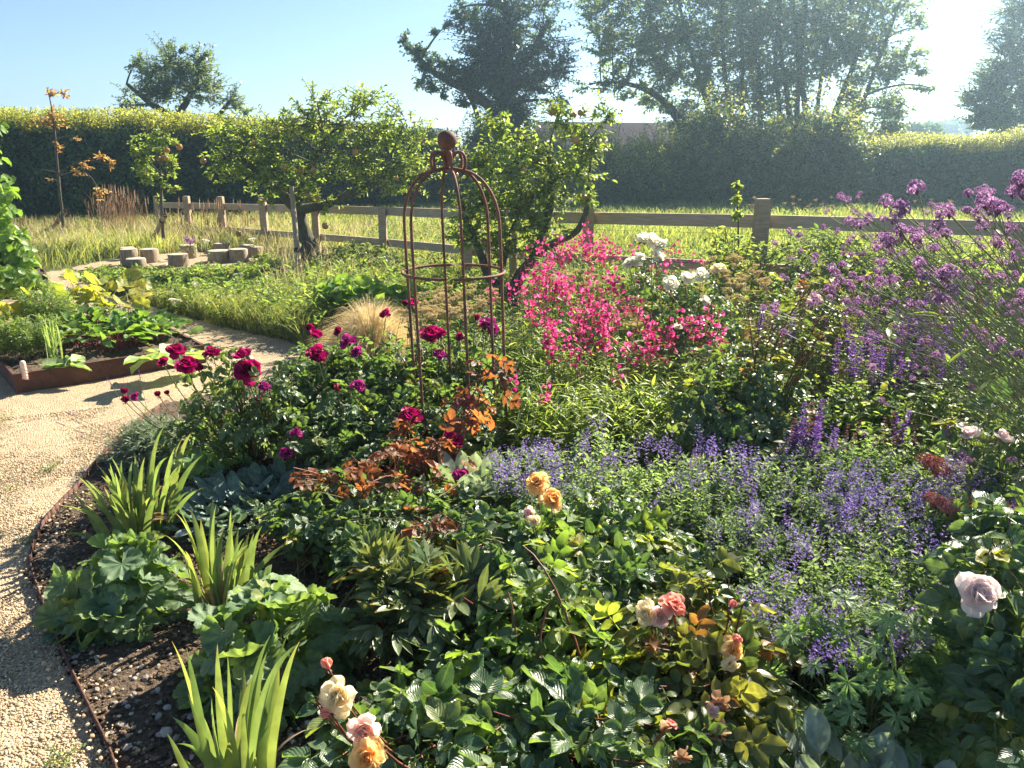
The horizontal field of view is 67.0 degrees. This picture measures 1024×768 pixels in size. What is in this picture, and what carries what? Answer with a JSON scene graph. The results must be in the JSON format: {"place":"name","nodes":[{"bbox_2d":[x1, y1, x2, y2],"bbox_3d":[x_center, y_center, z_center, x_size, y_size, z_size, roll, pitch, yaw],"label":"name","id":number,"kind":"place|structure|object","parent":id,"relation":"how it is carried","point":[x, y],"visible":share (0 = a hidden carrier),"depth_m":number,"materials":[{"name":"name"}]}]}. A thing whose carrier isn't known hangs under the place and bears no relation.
{"place":"outdoors","nodes":[
{"label":"outdoors","id":0,"kind":"place"},
{"bbox_2d":[85,183,156,233],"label":"tall grass","id":1,"kind":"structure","parent":0,"point":[121,211],"depth_m":14.70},
{"bbox_2d":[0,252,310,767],"bbox_3d":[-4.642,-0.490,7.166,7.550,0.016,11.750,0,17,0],"label":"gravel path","id":2,"kind":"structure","parent":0,"point":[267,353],"depth_m":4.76,"materials":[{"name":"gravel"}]},
{"bbox_2d":[0,122,49,300],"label":"climbing bean","id":3,"kind":"object","parent":2,"relation":"on","point":[18,262],"visible":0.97,"depth_m":7.58,"materials":[{"name":"plant"}]},
{"bbox_2d":[0,312,205,393],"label":"raised bed","id":4,"kind":"object","parent":2,"relation":"on","point":[105,364],"visible":0.31,"depth_m":5.68,"materials":[{"name":"metal"}]},
{"bbox_2d":[0,309,67,362],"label":"carrot tops","id":5,"kind":"object","parent":4,"relation":"on","point":[26,337],"visible":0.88,"depth_m":5.63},
{"bbox_2d":[11,277,81,342],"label":"carrot tops","id":6,"kind":"object","parent":4,"relation":"on","point":[43,306],"visible":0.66,"depth_m":6.15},
{"bbox_2d":[40,316,66,358],"bbox_3d":[-3.307,-0.322,5.604,0.164,0.339,0.230,-9,19,-29],"label":"leek","id":7,"kind":"object","parent":4,"relation":"on","point":[56,342],"visible":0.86,"depth_m":5.62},
{"bbox_2d":[37,354,91,370],"bbox_3d":[-3.161,-0.135,5.455,0.305,0.122,0.262,-13,21,-37],"label":"lettuce","id":8,"kind":"object","parent":4,"relation":"on","point":[73,360],"visible":0.98,"depth_m":5.46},
{"bbox_2d":[42,308,96,346],"bbox_3d":[-3.525,-0.457,6.112,0.497,0.308,0.472,8,18,25],"label":"beetroot","id":9,"kind":"object","parent":4,"relation":"on","point":[76,322],"visible":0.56,"depth_m":6.12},
{"bbox_2d":[20,266,172,319],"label":"squash plant","id":10,"kind":"object","parent":4,"relation":"on","point":[137,294],"visible":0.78,"depth_m":6.93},
{"bbox_2d":[75,315,148,353],"bbox_3d":[-3.127,-0.387,5.956,0.455,0.265,0.547,-15,22,-41],"label":"beetroot","id":11,"kind":"object","parent":4,"relation":"on","point":[101,331],"visible":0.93,"depth_m":5.92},
{"bbox_2d":[103,310,167,351],"bbox_3d":[-2.976,-0.424,6.040,0.501,0.286,0.474,14,22,39],"label":"beetroot","id":12,"kind":"object","parent":4,"relation":"on","point":[113,313],"visible":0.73,"depth_m":6.00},
{"bbox_2d":[124,313,203,340],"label":"courgette plant","id":13,"kind":"object","parent":4,"relation":"on","point":[136,328],"visible":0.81,"depth_m":6.24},
{"bbox_2d":[123,343,215,375],"bbox_3d":[-2.459,-0.180,5.561,0.474,0.202,0.621,0,17,0],"label":"cabbage","id":14,"kind":"object","parent":4,"relation":"on","point":[159,352],"visible":0.68,"depth_m":5.44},
{"bbox_2d":[0,257,253,767],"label":"path weeds","id":15,"kind":"object","parent":2,"relation":"on","point":[53,746],"visible":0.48,"depth_m":2.11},
{"bbox_2d":[157,198,291,239],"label":"tall grass","id":16,"kind":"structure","parent":0,"point":[238,207],"depth_m":13.85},
{"bbox_2d":[296,294,420,373],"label":"feather grass","id":17,"kind":"object","parent":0,"point":[363,323],"depth_m":5.50,"materials":[{"name":"plant"}]},
{"bbox_2d":[0,0,1023,154],"label":"sky","id":18,"kind":"structure","parent":0,"point":[79,46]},
{"bbox_2d":[23,196,1020,759],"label":"ground","id":19,"kind":"structure","parent":0,"point":[211,322],"depth_m":11.18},
{"bbox_2d":[21,87,115,227],"bbox_3d":[-7.658,-3.920,13.457,1.570,2.358,0.456,0,17,0],"label":"sapling","id":20,"kind":"object","parent":19,"relation":"on","point":[50,116],"visible":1,"depth_m":13.43,"materials":[{"name":"orange plant"}]},
{"bbox_2d":[29,400,167,767],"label":"edging strip","id":21,"kind":"object","parent":19,"relation":"on","point":[55,508],"visible":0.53,"depth_m":3.06,"materials":[{"name":"metal"}]},
{"bbox_2d":[126,126,182,238],"bbox_3d":[-5.740,-3.263,12.600,0.889,1.772,0.513,4,17,12],"label":"sapling","id":22,"kind":"object","parent":19,"relation":"on","point":[146,157],"visible":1,"depth_m":12.47,"materials":[{"name":"green plant"}]},
{"bbox_2d":[10,212,325,270],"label":"orchard grass","id":23,"kind":"structure","parent":19,"relation":"on","point":[58,255],"depth_m":13.04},
{"bbox_2d":[109,30,256,122],"bbox_3d":[-9.998,-7.727,23.762,4.357,5.740,2.211,0,17,0],"label":"orchard tree","id":24,"kind":"object","parent":19,"relation":"on","point":[165,81],"visible":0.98,"depth_m":23.20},
{"bbox_2d":[0,105,461,222],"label":"clipped hedge","id":25,"kind":"object","parent":19,"relation":"on","point":[28,152],"visible":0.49,"depth_m":17.97,"materials":[{"name":"plant"}]},
{"bbox_2d":[21,210,506,298],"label":"dry grass","id":26,"kind":"structure","parent":19,"relation":"on","point":[270,250],"depth_m":12.86,"materials":[{"name":"plant"}]},
{"bbox_2d":[57,221,519,347],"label":"meadow grass","id":27,"kind":"structure","parent":19,"relation":"on","point":[242,321],"depth_m":7.66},
{"bbox_2d":[61,217,520,343],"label":"meadow weeds","id":28,"kind":"object","parent":19,"relation":"on","point":[229,279],"visible":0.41,"depth_m":8.80,"materials":[{"name":"plant"}]},
{"bbox_2d":[289,186,300,274],"bbox_3d":[-2.882,-2.020,10.301,0.084,1.178,0.596,-5,17,-16],"label":"tree stake","id":29,"kind":"object","parent":19,"relation":"on","point":[294,219],"visible":0.84,"depth_m":10.29,"materials":[{"name":"brown wood"}]},
{"bbox_2d":[191,77,447,264],"bbox_3d":[-2.603,-2.758,10.578,3.467,2.706,1.237,-2,17,-6],"label":"apple tree","id":30,"kind":"object","parent":19,"relation":"on","point":[406,160],"visible":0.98,"depth_m":10.42,"materials":[{"name":"green plant"}]},
{"bbox_2d":[290,242,400,283],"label":"bramble","id":31,"kind":"object","parent":19,"relation":"on","point":[338,254],"visible":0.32,"depth_m":9.58,"materials":[{"name":"plant"}]},
{"bbox_2d":[396,0,584,192],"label":"ivy tree","id":32,"kind":"object","parent":19,"relation":"on","point":[503,76],"visible":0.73,"depth_m":23.92,"materials":[{"name":"plant"}]},
{"bbox_2d":[453,106,527,201],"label":"field shrub","id":33,"kind":"object","parent":19,"relation":"on","point":[476,137],"visible":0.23,"depth_m":22.67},
{"bbox_2d":[503,117,572,201],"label":"field shrub","id":34,"kind":"object","parent":19,"relation":"on","point":[553,147],"visible":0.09,"depth_m":23.25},
{"bbox_2d":[153,196,1023,359],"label":"post and rail fence","id":35,"kind":"object","parent":19,"relation":"on","point":[761,220],"visible":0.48,"depth_m":7.54,"materials":[{"name":"brown wood"}]},
{"bbox_2d":[553,118,639,196],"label":"field shrub","id":36,"kind":"object","parent":19,"relation":"on","point":[570,184],"visible":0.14,"depth_m":22.27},
{"bbox_2d":[172,197,1023,274],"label":"field grass","id":37,"kind":"structure","parent":19,"relation":"on","point":[692,241],"depth_m":15.60,"materials":[{"name":"plant"}]},
{"bbox_2d":[567,132,683,209],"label":"field shrub","id":38,"kind":"object","parent":19,"relation":"on","point":[652,189],"visible":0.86,"depth_m":21.60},
{"bbox_2d":[608,112,700,197],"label":"field shrub","id":39,"kind":"object","parent":19,"relation":"on","point":[677,157],"visible":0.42,"depth_m":21.73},
{"bbox_2d":[666,81,772,206],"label":"field shrub","id":40,"kind":"object","parent":19,"relation":"on","point":[713,170],"visible":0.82,"depth_m":21.63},
{"bbox_2d":[569,0,937,155],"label":"multi stemmed tree","id":41,"kind":"object","parent":19,"relation":"on","point":[759,22],"visible":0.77,"depth_m":25.67,"materials":[{"name":"plant"}]},
{"bbox_2d":[716,94,829,207],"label":"field shrub","id":42,"kind":"object","parent":19,"relation":"on","point":[778,149],"visible":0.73,"depth_m":21.76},
{"bbox_2d":[773,73,892,206],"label":"field shrub","id":43,"kind":"object","parent":19,"relation":"on","point":[845,169],"visible":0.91,"depth_m":21.59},
{"bbox_2d":[880,118,946,138],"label":"distant tree","id":44,"kind":"object","parent":19,"relation":"on","point":[919,127],"visible":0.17,"depth_m":56.52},
{"bbox_2d":[845,124,1023,210],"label":"field hedge","id":45,"kind":"object","parent":19,"relation":"on","point":[943,169],"visible":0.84,"depth_m":20.85,"materials":[{"name":"plant"}]},
{"bbox_2d":[947,0,1023,138],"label":"roadside tree","id":46,"kind":"object","parent":19,"relation":"on","point":[996,112],"visible":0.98,"depth_m":28.75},
{"bbox_2d":[26,274,1023,767],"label":"garden soil","id":47,"kind":"structure","parent":0,"point":[138,716],"depth_m":2.58,"materials":[{"name":"soil"}]},
{"bbox_2d":[8,491,150,767],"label":"stones","id":48,"kind":"object","parent":47,"relation":"on","point":[92,736],"visible":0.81,"depth_m":2.53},
{"bbox_2d":[33,529,194,656],"bbox_3d":[-1.376,0.689,2.714,0.511,0.373,0.504,0,17,0],"label":"lady mantle","id":49,"kind":"object","parent":47,"relation":"on","point":[110,586],"visible":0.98,"depth_m":2.61,"materials":[{"name":"plant"}]},
{"bbox_2d":[60,426,201,538],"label":"iris clump","id":50,"kind":"object","parent":47,"relation":"on","point":[139,514],"visible":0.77,"depth_m":3.22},
{"bbox_2d":[58,372,206,476],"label":"lavender","id":51,"kind":"object","parent":47,"relation":"on","point":[138,442],"visible":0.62,"depth_m":4.00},
{"bbox_2d":[120,343,310,462],"bbox_3d":[-1.338,0.168,3.688,0.798,0.726,0.696,15,22,40],"label":"rose bush","id":52,"kind":"object","parent":47,"relation":"on","point":[265,410],"visible":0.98,"depth_m":3.65,"materials":[{"name":"plant"}]},
{"bbox_2d":[156,417,279,483],"bbox_3d":[-1.607,0.295,4.166,0.647,0.286,0.624,10,19,30],"label":"green mound","id":53,"kind":"object","parent":47,"relation":"on","point":[207,463],"visible":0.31,"depth_m":3.96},
{"bbox_2d":[165,501,285,614],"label":"iris clump","id":54,"kind":"object","parent":47,"relation":"on","point":[220,578],"visible":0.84,"depth_m":2.71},
{"bbox_2d":[162,457,306,541],"bbox_3d":[-1.222,0.514,3.517,0.700,0.154,0.746,0,17,0],"label":"lamb ear","id":55,"kind":"object","parent":47,"relation":"on","point":[215,488],"visible":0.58,"depth_m":3.54},
{"bbox_2d":[167,632,305,767],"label":"iris clump","id":56,"kind":"object","parent":47,"relation":"on","point":[252,742],"visible":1,"depth_m":1.87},
{"bbox_2d":[172,565,366,740],"bbox_3d":[-0.750,0.796,2.390,0.545,0.385,0.570,15,22,41],"label":"lady mantle","id":57,"kind":"object","parent":47,"relation":"on","point":[315,614],"visible":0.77,"depth_m":2.33,"materials":[{"name":"plant"}]},
{"bbox_2d":[37,446,502,767],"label":"flint stones","id":58,"kind":"object","parent":47,"relation":"on","point":[163,732],"visible":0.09,"depth_m":2.33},
{"bbox_2d":[227,459,332,519],"bbox_3d":[-1.072,0.484,3.632,0.538,0.143,0.523,0,17,0],"label":"lamb ear","id":59,"kind":"object","parent":47,"relation":"on","point":[257,479],"visible":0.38,"depth_m":3.68},
{"bbox_2d":[267,308,428,478],"bbox_3d":[-0.862,0.050,4.022,0.862,0.760,1.195,0,17,0],"label":"rose bush","id":60,"kind":"object","parent":47,"relation":"on","point":[338,405],"visible":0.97,"depth_m":3.87,"materials":[{"name":"plant"}]},
{"bbox_2d":[177,461,524,607],"bbox_3d":[-0.533,0.531,3.070,1.769,0.411,1.128,0,17,0],"label":"rose bush","id":61,"kind":"object","parent":47,"relation":"on","point":[316,523],"visible":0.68,"depth_m":2.94,"materials":[{"name":"plant"}]},
{"bbox_2d":[200,429,510,614],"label":"bark mulch","id":62,"kind":"object","parent":47,"relation":"on","point":[311,567],"visible":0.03,"depth_m":3.29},
{"bbox_2d":[310,273,451,320],"bbox_3d":[-1.208,-0.721,6.898,1.647,0.585,1.214,2,17,7],"label":"horseradish","id":63,"kind":"object","parent":47,"relation":"on","point":[342,288],"visible":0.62,"depth_m":6.75,"materials":[{"name":"plant"}]},
{"bbox_2d":[288,350,520,543],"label":"rose shoots","id":64,"kind":"object","parent":47,"relation":"on","point":[371,470],"visible":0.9,"depth_m":3.31,"materials":[{"name":"orange plant"}]},
{"bbox_2d":[325,525,514,670],"bbox_3d":[-0.290,0.703,2.395,0.600,0.443,0.508,0,17,0],"label":"peony","id":65,"kind":"object","parent":47,"relation":"on","point":[412,592],"visible":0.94,"depth_m":2.34,"materials":[{"name":"plant"}]},
{"bbox_2d":[352,298,510,483],"bbox_3d":[-0.404,0.050,3.954,0.794,0.799,1.599,0,17,0],"label":"rose bush","id":66,"kind":"object","parent":47,"relation":"on","point":[438,386],"visible":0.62,"depth_m":3.96,"materials":[{"name":"plant"}]},
{"bbox_2d":[392,283,501,391],"bbox_3d":[-0.401,-0.247,5.059,0.624,0.727,0.769,8,18,24],"label":"yarrow","id":67,"kind":"object","parent":47,"relation":"on","point":[438,314],"visible":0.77,"depth_m":5.00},
{"bbox_2d":[401,130,509,460],"bbox_3d":[-0.279,-0.382,3.886,0.541,1.699,0.512,0,17,0],"label":"garden obelisk","id":68,"kind":"object","parent":47,"relation":"on","point":[446,140],"visible":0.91,"depth_m":3.75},
{"bbox_2d":[420,449,523,520],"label":"leafy plant","id":69,"kind":"object","parent":47,"relation":"on","point":[481,485],"visible":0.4,"depth_m":3.24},
{"bbox_2d":[278,529,752,767],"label":"rose bush","id":70,"kind":"object","parent":47,"relation":"on","point":[514,689],"visible":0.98,"depth_m":1.79,"materials":[{"name":"plant"}]},
{"bbox_2d":[438,89,622,306],"bbox_3d":[0.171,-1.735,7.369,1.729,2.027,0.996,0,17,0],"label":"apple tree","id":71,"kind":"object","parent":47,"relation":"on","point":[550,192],"visible":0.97,"depth_m":7.28,"materials":[{"name":"green plant"}]},
{"bbox_2d":[482,257,591,468],"bbox_3d":[0.131,-0.177,4.502,0.747,0.913,1.745,0,17,0],"label":"penstemon","id":72,"kind":"object","parent":47,"relation":"on","point":[517,356],"visible":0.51,"depth_m":4.71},
{"bbox_2d":[484,411,639,524],"bbox_3d":[0.231,0.390,3.313,0.778,0.509,0.546,-14,21,-38],"label":"catmint","id":73,"kind":"object","parent":47,"relation":"on","point":[574,462],"visible":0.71,"depth_m":3.26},
{"bbox_2d":[495,295,644,478],"bbox_3d":[0.370,-0.002,4.129,0.838,0.792,1.209,7,18,21],"label":"penstemon","id":74,"kind":"object","parent":47,"relation":"on","point":[572,403],"visible":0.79,"depth_m":4.07,"materials":[{"name":"plant"}]},
{"bbox_2d":[524,222,633,347],"bbox_3d":[0.528,-0.720,6.068,0.875,1.052,0.825,0,17,0],"label":"penstemon","id":75,"kind":"object","parent":47,"relation":"on","point":[601,254],"visible":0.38,"depth_m":6.07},
{"bbox_2d":[447,471,714,631],"bbox_3d":[0.222,0.583,2.580,0.881,0.568,0.867,0,17,0],"label":"rose bush","id":76,"kind":"object","parent":47,"relation":"on","point":[611,558],"visible":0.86,"depth_m":2.50,"materials":[{"name":"plant"}]},
{"bbox_2d":[514,260,663,401],"bbox_3d":[0.525,-0.327,5.049,0.935,0.886,1.074,-7,18,-22],"label":"penstemon","id":77,"kind":"object","parent":47,"relation":"on","point":[584,307],"visible":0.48,"depth_m":5.07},
{"bbox_2d":[550,267,668,382],"bbox_3d":[0.679,-0.376,5.424,0.565,0.764,1.001,-6,18,-20],"label":"yarrow","id":78,"kind":"object","parent":47,"relation":"on","point":[632,320],"visible":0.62,"depth_m":5.24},
{"bbox_2d":[557,429,722,563],"bbox_3d":[0.525,0.492,3.065,0.823,0.458,0.581,-12,21,-36],"label":"catmint","id":79,"kind":"object","parent":47,"relation":"on","point":[660,490],"visible":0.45,"depth_m":3.06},
{"bbox_2d":[612,232,670,344],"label":"white rose","id":80,"kind":"object","parent":47,"relation":"on","point":[657,244],"visible":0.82,"depth_m":5.32,"materials":[{"name":"plant"}]},
{"bbox_2d":[575,297,727,480],"bbox_3d":[0.700,-0.022,4.258,0.831,0.758,1.284,7,18,21],"label":"penstemon","id":81,"kind":"object","parent":47,"relation":"on","point":[646,405],"visible":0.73,"depth_m":4.17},
{"bbox_2d":[290,241,1023,449],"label":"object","id":82,"kind":"object","parent":47,"relation":"on","point":[484,285],"visible":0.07,"depth_m":6.69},
{"bbox_2d":[628,238,717,373],"bbox_3d":[1.172,-0.594,5.819,0.718,0.954,1.060,15,23,42],"label":"penstemon","id":83,"kind":"object","parent":47,"relation":"on","point":[659,302],"visible":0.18,"depth_m":5.90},
{"bbox_2d":[650,263,742,375],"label":"white rose","id":84,"kind":"object","parent":47,"relation":"on","point":[678,300],"visible":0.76,"depth_m":4.84,"materials":[{"name":"plant"}]},
{"bbox_2d":[598,546,811,767],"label":"rose bush","id":85,"kind":"object","parent":47,"relation":"on","point":[701,660],"visible":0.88,"depth_m":1.96,"materials":[{"name":"plant"}]},
{"bbox_2d":[680,253,774,373],"bbox_3d":[1.563,-0.516,5.769,0.725,0.834,0.797,0,17,0],"label":"yarrow","id":86,"kind":"object","parent":47,"relation":"on","point":[739,281],"visible":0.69,"depth_m":5.69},
{"bbox_2d":[699,225,770,313],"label":"wild shoots","id":87,"kind":"object","parent":47,"relation":"on","point":[723,253],"visible":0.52,"depth_m":6.32,"materials":[{"name":"plant"}]},
{"bbox_2d":[673,424,803,605],"bbox_3d":[0.869,0.493,3.034,0.484,0.475,1.024,3,17,9],"label":"catmint","id":88,"kind":"object","parent":47,"relation":"on","point":[730,525],"visible":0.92,"depth_m":2.88,"materials":[{"name":"plant"}]},
{"bbox_2d":[655,253,867,469],"bbox_3d":[1.144,-0.075,3.818,0.904,1.117,1.050,14,21,38],"label":"rose bush","id":89,"kind":"object","parent":47,"relation":"on","point":[753,410],"visible":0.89,"depth_m":3.82,"materials":[{"name":"plant"}]},
{"bbox_2d":[729,556,827,709],"bbox_3d":[0.829,0.722,2.388,0.397,0.406,0.545,0,17,0],"label":"catmint","id":90,"kind":"object","parent":47,"relation":"on","point":[749,592],"visible":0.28,"depth_m":2.31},
{"bbox_2d":[623,223,1023,366],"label":"wild shoots","id":91,"kind":"object","parent":47,"relation":"on","point":[834,251],"visible":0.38,"depth_m":5.87,"materials":[{"name":"plant"}]},
{"bbox_2d":[780,348,868,404],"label":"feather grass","id":92,"kind":"object","parent":47,"relation":"on","point":[824,380],"depth_m":4.95,"materials":[{"name":"plant"}]},
{"bbox_2d":[753,613,900,762],"bbox_3d":[0.823,0.827,2.167,0.500,0.412,0.446,11,20,33],"label":"geranium","id":93,"kind":"object","parent":47,"relation":"on","point":[807,695],"visible":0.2,"depth_m":2.12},
{"bbox_2d":[775,702,896,767],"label":"lamb ear","id":94,"kind":"object","parent":47,"relation":"on","point":[809,746],"visible":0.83,"depth_m":1.86},
{"bbox_2d":[755,418,924,562],"bbox_3d":[1.347,0.439,3.232,0.939,0.464,0.566,-12,21,-35],"label":"catmint","id":95,"kind":"object","parent":47,"relation":"on","point":[809,481],"visible":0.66,"depth_m":3.16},
{"bbox_2d":[793,257,899,377],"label":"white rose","id":96,"kind":"object","parent":47,"relation":"on","point":[834,322],"visible":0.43,"depth_m":4.88,"materials":[{"name":"plant"}]},
{"bbox_2d":[742,196,952,299],"bbox_3d":[3.362,-1.311,7.855,2.218,1.157,0.416,0,17,0],"label":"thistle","id":97,"kind":"object","parent":47,"relation":"on","point":[831,205],"visible":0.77,"depth_m":7.75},
{"bbox_2d":[755,398,954,493],"bbox_3d":[1.599,0.315,3.510,1.025,0.542,0.587,0,17,0],"label":"salvia","id":98,"kind":"object","parent":47,"relation":"on","point":[940,448],"visible":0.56,"depth_m":3.47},
{"bbox_2d":[765,522,957,691],"bbox_3d":[1.142,0.695,2.417,0.724,0.442,0.556,0,17,0],"label":"catmint","id":99,"kind":"object","parent":47,"relation":"on","point":[898,589],"visible":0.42,"depth_m":2.44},
{"bbox_2d":[785,457,958,594],"bbox_3d":[1.325,0.542,2.894,1.114,0.460,0.503,-10,19,-30],"label":"catmint","id":100,"kind":"object","parent":47,"relation":"on","point":[830,536],"visible":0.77,"depth_m":2.81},
{"bbox_2d":[741,588,1004,767],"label":"geranium","id":101,"kind":"object","parent":47,"relation":"on","point":[842,716],"visible":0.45,"depth_m":1.95,"materials":[{"name":"plant"}]},
{"bbox_2d":[756,270,1011,422],"bbox_3d":[2.265,-0.259,4.792,1.596,0.903,0.855,2,17,8],"label":"salvia","id":102,"kind":"object","parent":47,"relation":"on","point":[795,343],"visible":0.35,"depth_m":4.83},
{"bbox_2d":[802,588,971,765],"bbox_3d":[1.033,0.776,2.139,0.475,0.444,0.522,5,17,16],"label":"catmint","id":103,"kind":"object","parent":47,"relation":"on","point":[932,647],"visible":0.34,"depth_m":2.12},
{"bbox_2d":[759,184,1023,482],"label":"verbena","id":104,"kind":"object","parent":47,"relation":"on","point":[998,242],"visible":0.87,"depth_m":2.55,"materials":[{"name":"plant"}]},
{"bbox_2d":[812,292,971,469],"bbox_3d":[2.015,0.010,4.048,1.406,0.817,0.718,-11,20,-33],"label":"salvia","id":105,"kind":"object","parent":47,"relation":"on","point":[849,408],"visible":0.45,"depth_m":3.98,"materials":[{"name":"plant"}]},
{"bbox_2d":[772,191,1023,483],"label":"verbena","id":106,"kind":"object","parent":47,"relation":"on","point":[1016,275],"visible":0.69,"depth_m":3.44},
{"bbox_2d":[853,742,956,767],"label":"lamb ear","id":107,"kind":"object","parent":47,"relation":"on","point":[899,760],"visible":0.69,"depth_m":1.83},
{"bbox_2d":[848,644,995,767],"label":"geranium","id":108,"kind":"object","parent":47,"relation":"on","point":[919,736],"visible":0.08,"depth_m":2.01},
{"bbox_2d":[911,453,952,504],"bbox_3d":[1.671,0.489,3.128,0.145,0.427,0.203,0,17,0],"label":"sedum","id":109,"kind":"object","parent":47,"relation":"on","point":[932,463],"visible":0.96,"depth_m":3.06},
{"bbox_2d":[845,169,1023,438],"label":"verbena","id":110,"kind":"object","parent":47,"relation":"on","point":[946,274],"visible":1,"depth_m":2.05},
{"bbox_2d":[900,438,1023,545],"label":"catmint","id":111,"kind":"object","parent":47,"relation":"on","point":[968,484],"visible":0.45,"depth_m":3.03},
{"bbox_2d":[901,486,1023,767],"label":"rose bush","id":112,"kind":"object","parent":47,"relation":"on","point":[978,567],"visible":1,"depth_m":1.80,"materials":[{"name":"plant"}]},
{"bbox_2d":[921,492,1019,575],"bbox_3d":[1.645,0.596,2.844,0.398,0.384,0.200,0,17,0],"label":"sedum","id":113,"kind":"object","parent":47,"relation":"on","point":[950,511],"visible":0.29,"depth_m":2.81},
{"bbox_2d":[931,375,1023,496],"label":"rose bush","id":114,"kind":"object","parent":47,"relation":"on","point":[999,449],"visible":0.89,"depth_m":2.91,"materials":[{"name":"plant"}]},
{"bbox_2d":[534,122,677,174],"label":"barn","id":115,"kind":"structure","parent":0,"point":[634,127],"depth_m":45.09,"materials":[{"name":"tile"}]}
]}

